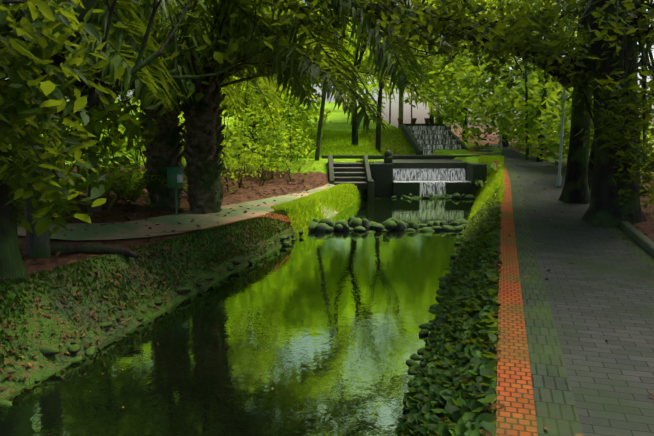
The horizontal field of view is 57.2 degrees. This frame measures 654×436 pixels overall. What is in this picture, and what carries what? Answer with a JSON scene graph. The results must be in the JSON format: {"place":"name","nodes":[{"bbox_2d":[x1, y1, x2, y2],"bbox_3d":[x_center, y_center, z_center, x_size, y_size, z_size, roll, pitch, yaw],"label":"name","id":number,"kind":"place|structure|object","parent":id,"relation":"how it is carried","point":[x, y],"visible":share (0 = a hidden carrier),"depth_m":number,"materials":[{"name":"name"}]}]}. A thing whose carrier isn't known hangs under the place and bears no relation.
{"place":"outdoors","nodes":[
{"label":"outdoors","id":0,"kind":"place"},
{"bbox_2d":[0,229,460,435],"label":"pool water","id":1,"kind":"structure","parent":0,"point":[191,372],"depth_m":6.79,"materials":[{"name":"green liquid"}]},
{"bbox_2d":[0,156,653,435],"bbox_3d":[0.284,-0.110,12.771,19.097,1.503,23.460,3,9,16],"label":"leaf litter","id":2,"kind":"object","parent":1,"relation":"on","point":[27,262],"visible":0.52,"depth_m":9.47,"materials":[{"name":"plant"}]},
{"bbox_2d":[0,100,653,435],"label":"terrain","id":3,"kind":"structure","parent":0,"point":[53,364],"depth_m":9.06,"materials":[{"name":"green plant"}]},
{"bbox_2d":[6,77,132,198],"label":"dark shrub leaves","id":4,"kind":"object","parent":3,"relation":"on","point":[99,160],"visible":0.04,"depth_m":14.12,"materials":[{"name":"green plant"}]},
{"bbox_2d":[18,67,161,236],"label":"foliage leaves","id":5,"kind":"object","parent":3,"relation":"on","point":[131,125],"visible":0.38,"depth_m":9.47,"materials":[{"name":"green plant"}]},
{"bbox_2d":[50,243,138,258],"bbox_3d":[-3.474,0.461,8.607,1.512,0.249,0.366,-2,9,-11],"label":"log","id":6,"kind":"object","parent":3,"relation":"on","point":[78,248],"visible":0.75,"depth_m":8.63,"materials":[{"name":"brown wood"}]},
{"bbox_2d":[18,159,187,217],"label":"ferns","id":7,"kind":"object","parent":3,"relation":"on","point":[123,186],"visible":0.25,"depth_m":13.04,"materials":[{"name":"green plant"}]},
{"bbox_2d":[57,0,185,211],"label":"tree","id":8,"kind":"object","parent":3,"relation":"on","point":[92,209],"visible":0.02,"depth_m":11.93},
{"bbox_2d":[0,209,293,370],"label":"bank grass","id":9,"kind":"structure","parent":3,"relation":"on","point":[10,282],"depth_m":8.54,"materials":[{"name":"green plant"}]},
{"bbox_2d":[0,0,318,283],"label":"tree","id":10,"kind":"object","parent":3,"relation":"on","point":[12,265],"depth_m":8.01,"materials":[{"name":"green plant"}]},
{"bbox_2d":[0,41,53,236],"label":"bush","id":11,"kind":"object","parent":10,"relation":"attached to","point":[42,226],"visible":0.19,"depth_m":7.17,"materials":[{"name":"plant"}]},
{"bbox_2d":[0,0,123,223],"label":"foliage leaves","id":12,"kind":"object","parent":10,"relation":"attached to","point":[17,101],"visible":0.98,"depth_m":5.67,"materials":[{"name":"green plant"}]},
{"bbox_2d":[166,167,183,214],"bbox_3d":[-3.095,-0.506,12.285,0.340,1.060,0.140,-5,10,-30],"label":"sign post","id":13,"kind":"object","parent":3,"relation":"on","point":[175,177],"visible":0.88,"depth_m":12.20,"materials":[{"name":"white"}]},
{"bbox_2d":[17,183,337,239],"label":"tan path","id":14,"kind":"structure","parent":3,"relation":"on","point":[132,229],"depth_m":11.26,"materials":[{"name":"beige gravel"}]},
{"bbox_2d":[43,67,316,191],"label":"bright shrub leaves","id":15,"kind":"object","parent":3,"relation":"on","point":[262,147],"visible":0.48,"depth_m":19.97,"materials":[{"name":"green plant"}]},
{"bbox_2d":[9,0,387,209],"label":"palm tree","id":16,"kind":"object","parent":3,"relation":"on","point":[164,154],"visible":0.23,"depth_m":12.63,"materials":[{"name":"green plant"}]},
{"bbox_2d":[0,230,463,432],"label":"bank stones","id":17,"kind":"object","parent":3,"relation":"on","point":[73,349],"visible":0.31,"depth_m":7.44,"materials":[{"name":"grey stone"}]},
{"bbox_2d":[159,213,304,232],"bbox_3d":[-0.583,0.070,14.941,0.863,1.108,11.143,4,10,27],"label":"edging","id":18,"kind":"object","parent":3,"relation":"on","point":[278,217],"visible":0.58,"depth_m":13.16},
{"bbox_2d":[74,125,416,157],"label":"lawn grass","id":19,"kind":"structure","parent":3,"relation":"on","point":[365,144],"depth_m":29.05,"materials":[{"name":"green plant"}]},
{"bbox_2d":[39,0,453,212],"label":"palm tree","id":20,"kind":"object","parent":3,"relation":"on","point":[203,138],"visible":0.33,"depth_m":12.48,"materials":[{"name":"green plant"}]},
{"bbox_2d":[37,0,463,132],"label":"palm hanging fronds","id":21,"kind":"object","parent":20,"relation":"attached to","point":[123,51],"visible":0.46,"depth_m":9.97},
{"bbox_2d":[211,6,314,148],"bbox_3d":[-3.186,-8.247,25.689,7.080,10.742,5.926,3,9,16],"label":"tree trunk","id":22,"kind":"object","parent":3,"relation":"on","point":[244,145],"visible":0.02,"depth_m":26.00,"materials":[{"name":"brown plant"}]},
{"bbox_2d":[220,46,330,154],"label":"foliage leaves","id":23,"kind":"object","parent":3,"relation":"on","point":[313,115],"visible":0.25,"depth_m":23.88,"materials":[{"name":"green plant"}]},
{"bbox_2d":[270,159,374,237],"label":"bank grass","id":24,"kind":"structure","parent":3,"relation":"on","point":[338,198],"depth_m":16.14,"materials":[{"name":"green plant"}]},
{"bbox_2d":[315,25,337,160],"bbox_3d":[0.725,-6.216,20.283,3.245,8.877,3.968,3,9,16],"label":"tree","id":25,"kind":"object","parent":3,"relation":"on","point":[318,141],"visible":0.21,"depth_m":21.84,"materials":[{"name":"brown plant"}]},
{"bbox_2d":[245,4,484,133],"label":"bright leaves","id":26,"kind":"object","parent":3,"relation":"on","point":[364,61],"visible":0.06,"depth_m":31.74,"materials":[{"name":"green plant"}]},
{"bbox_2d":[333,0,403,145],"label":"tree trunk","id":27,"kind":"object","parent":3,"relation":"on","point":[354,139],"visible":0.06,"depth_m":27.87,"materials":[{"name":"brown plant"}]},
{"bbox_2d":[343,63,406,118],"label":"tree","id":28,"kind":"object","parent":3,"relation":"on","point":[371,90],"visible":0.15,"depth_m":48.91,"materials":[{"name":"green plant"}]},
{"bbox_2d":[333,0,439,152],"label":"tree trunk","id":29,"kind":"object","parent":3,"relation":"on","point":[378,135],"visible":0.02,"depth_m":28.20,"materials":[{"name":"brown plant"}]},
{"bbox_2d":[308,215,467,231],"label":"rocks","id":30,"kind":"object","parent":3,"relation":"on","point":[353,222],"visible":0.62,"depth_m":14.91,"materials":[{"name":"grey stone"}]},
{"bbox_2d":[389,73,396,123],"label":"tree trunk","id":31,"kind":"object","parent":3,"relation":"on","point":[390,109],"depth_m":73.81,"materials":[{"name":"brown plant"}]},
{"bbox_2d":[398,63,403,127],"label":"pale trunk","id":32,"kind":"object","parent":3,"relation":"on","point":[400,112],"visible":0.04,"depth_m":59.00,"materials":[{"name":"grey plant"}]},
{"bbox_2d":[322,150,503,200],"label":"bridge","id":33,"kind":"structure","parent":3,"relation":"on","point":[375,179],"depth_m":21.23,"materials":[{"name":"grey stone"}]},
{"bbox_2d":[393,169,469,196],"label":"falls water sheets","id":34,"kind":"object","parent":33,"relation":"attached to","point":[424,175],"visible":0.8,"depth_m":21.71,"materials":[{"name":"white liquid"}]},
{"bbox_2d":[177,0,653,226],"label":"tree","id":35,"kind":"object","parent":3,"relation":"on","point":[604,210],"visible":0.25,"depth_m":10.54,"materials":[{"name":"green plant"}]},
{"bbox_2d":[264,0,653,214],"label":"foliage leaves","id":36,"kind":"object","parent":35,"relation":"attached to","point":[522,24],"visible":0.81,"depth_m":9.83,"materials":[{"name":"green plant"}]},
{"bbox_2d":[399,124,469,154],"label":"cascade steps","id":37,"kind":"structure","parent":3,"relation":"on","point":[418,149],"depth_m":30.20,"materials":[{"name":"grey stone"}]},
{"bbox_2d":[397,118,443,123],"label":"flower pots","id":38,"kind":"object","parent":37,"relation":"on","point":[413,120],"visible":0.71,"depth_m":33.56,"materials":[{"name":"brown ceramic"}]},
{"bbox_2d":[409,126,460,154],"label":"cascade water","id":39,"kind":"structure","parent":37,"relation":"in","point":[426,137],"depth_m":30.36,"materials":[{"name":"white liquid"}]},
{"bbox_2d":[374,159,506,198],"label":"plants","id":40,"kind":"object","parent":3,"relation":"on","point":[494,167],"visible":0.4,"depth_m":19.90,"materials":[{"name":"green plant"}]},
{"bbox_2d":[424,6,466,123],"bbox_3d":[6.915,-11.460,39.754,7.967,12.805,6.489,3,9,16],"label":"tree trunk","id":41,"kind":"object","parent":3,"relation":"on","point":[431,121],"depth_m":39.60,"materials":[{"name":"brown plant"}]},
{"bbox_2d":[394,187,504,435],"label":"bank plants","id":42,"kind":"object","parent":3,"relation":"on","point":[431,393],"visible":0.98,"depth_m":5.47,"materials":[{"name":"green plant"}]},
{"bbox_2d":[451,0,498,142],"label":"tree trunk","id":43,"kind":"object","parent":3,"relation":"on","point":[465,123],"visible":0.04,"depth_m":35.64,"materials":[{"name":"brown plant"}]},
{"bbox_2d":[461,155,505,235],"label":"bank grass","id":44,"kind":"structure","parent":3,"relation":"on","point":[489,189],"depth_m":17.45,"materials":[{"name":"green plant"}]},
{"bbox_2d":[427,0,557,146],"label":"tree trunk","id":45,"kind":"object","parent":3,"relation":"on","point":[504,144],"depth_m":30.84,"materials":[{"name":"brown plant"}]},
{"bbox_2d":[500,55,504,149],"bbox_3d":[8.120,-5.353,27.658,0.285,4.600,0.300,3,9,16],"label":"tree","id":46,"kind":"object","parent":3,"relation":"on","point":[502,125],"visible":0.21,"depth_m":27.88,"materials":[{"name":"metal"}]},
{"bbox_2d":[469,140,537,435],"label":"brick border","id":47,"kind":"object","parent":3,"relation":"on","point":[515,414],"visible":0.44,"depth_m":4.84,"materials":[{"name":"orange brick"}]},
{"bbox_2d":[473,0,541,159],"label":"tree trunk","id":48,"kind":"object","parent":3,"relation":"on","point":[526,124],"visible":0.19,"depth_m":21.98,"materials":[{"name":"brown plant"}]},
{"bbox_2d":[470,31,562,138],"bbox_3d":[11.324,-7.481,32.470,7.036,7.047,7.428,-3,9,-20],"label":"tree","id":49,"kind":"object","parent":3,"relation":"on","point":[513,82],"visible":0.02,"depth_m":32.63,"materials":[{"name":"green plant"}]},
{"bbox_2d":[485,0,555,141],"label":"tree trunk","id":50,"kind":"object","parent":3,"relation":"on","point":[506,16],"visible":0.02,"depth_m":36.41,"materials":[{"name":"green plant"}]},
{"bbox_2d":[487,0,559,32],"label":"tree trunk","id":51,"kind":"object","parent":3,"relation":"on","point":[530,9],"depth_m":49.53,"materials":[{"name":"brown plant"}]},
{"bbox_2d":[473,142,583,435],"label":"path edge strip","id":52,"kind":"object","parent":3,"relation":"on","point":[556,411],"visible":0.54,"depth_m":4.92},
{"bbox_2d":[507,1,575,133],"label":"tree trunk","id":53,"kind":"object","parent":3,"relation":"on","point":[540,21],"visible":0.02,"depth_m":41.24,"materials":[{"name":"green plant"}]},
{"bbox_2d":[525,0,578,161],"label":"tree trunk","id":54,"kind":"object","parent":3,"relation":"on","point":[538,159],"visible":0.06,"depth_m":20.88,"materials":[{"name":"brown plant"}]},
{"bbox_2d":[462,20,645,149],"bbox_3d":[9.885,-6.238,27.270,7.457,6.292,7.595,3,9,16],"label":"tree","id":55,"kind":"object","parent":3,"relation":"on","point":[564,26],"visible":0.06,"depth_m":27.32,"materials":[{"name":"green plant"}]},
{"bbox_2d":[556,2,573,186],"bbox_3d":[5.937,-3.080,15.009,0.285,4.800,0.300,3,9,16],"label":"lamp post","id":56,"kind":"object","parent":3,"relation":"on","point":[559,179],"visible":0.48,"depth_m":15.17,"materials":[{"name":"metal"}]},
{"bbox_2d":[558,4,592,203],"bbox_3d":[5.698,-7.272,13.093,8.460,13.875,5.901,-8,12,-43],"label":"tree trunk","id":57,"kind":"object","parent":3,"relation":"on","point":[575,189],"visible":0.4,"depth_m":12.81,"materials":[{"name":"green plant"}]},
{"bbox_2d":[398,35,642,167],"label":"trees","id":58,"kind":"object","parent":57,"relation":"attached to","point":[469,72],"visible":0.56,"depth_m":24.00,"materials":[{"name":"green plant"}]},
{"bbox_2d":[507,144,653,273],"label":"path edge strip","id":59,"kind":"object","parent":3,"relation":"on","point":[642,255],"visible":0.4,"depth_m":9.11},
{"bbox_2d":[588,136,594,189],"bbox_3d":[6.787,-5.433,13.624,5.972,9.978,3.613,3,9,16],"label":"tree trunk","id":60,"kind":"object","parent":3,"relation":"on","point":[591,164],"visible":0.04,"depth_m":14.09,"materials":[{"name":"brown plant"}]},
{"bbox_2d":[555,160,653,257],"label":"path kerb","id":61,"kind":"structure","parent":3,"relation":"on","point":[643,241],"depth_m":9.31,"materials":[{"name":"grey concrete"}]},
{"bbox_2d":[559,0,653,142],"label":"tree trunk","id":62,"kind":"object","parent":3,"relation":"on","point":[650,66],"visible":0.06,"depth_m":24.78,"materials":[{"name":"plant"}]},
{"bbox_2d":[561,0,653,67],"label":"tree trunk","id":63,"kind":"object","parent":3,"relation":"on","point":[642,18],"visible":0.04,"depth_m":12.68,"materials":[{"name":"plant"}]},
{"bbox_2d":[564,90,653,184],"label":"shrub leaves","id":64,"kind":"object","parent":3,"relation":"on","point":[650,137],"visible":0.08,"depth_m":15.66,"materials":[{"name":"green plant"}]},
{"bbox_2d":[637,0,652,55],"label":"tree trunk","id":65,"kind":"object","parent":3,"relation":"on","point":[641,1],"visible":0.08,"depth_m":13.36,"materials":[{"name":"plant"}]},
{"bbox_2d":[5,0,653,126],"label":"sky","id":66,"kind":"structure","parent":0,"point":[420,113],"materials":[{"name":"white"}]},
{"bbox_2d":[329,196,475,225],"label":"pool water","id":67,"kind":"structure","parent":0,"point":[385,208],"depth_m":17.83,"materials":[{"name":"liquid"}]},
{"bbox_2d":[391,193,474,198],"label":"rocks","id":68,"kind":"object","parent":67,"relation":"in","point":[453,196],"visible":0.69,"depth_m":20.73,"materials":[{"name":"grey stone"}]},
{"bbox_2d":[479,142,653,435],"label":"path paving","id":69,"kind":"structure","parent":0,"point":[598,294],"depth_m":5.99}
]}

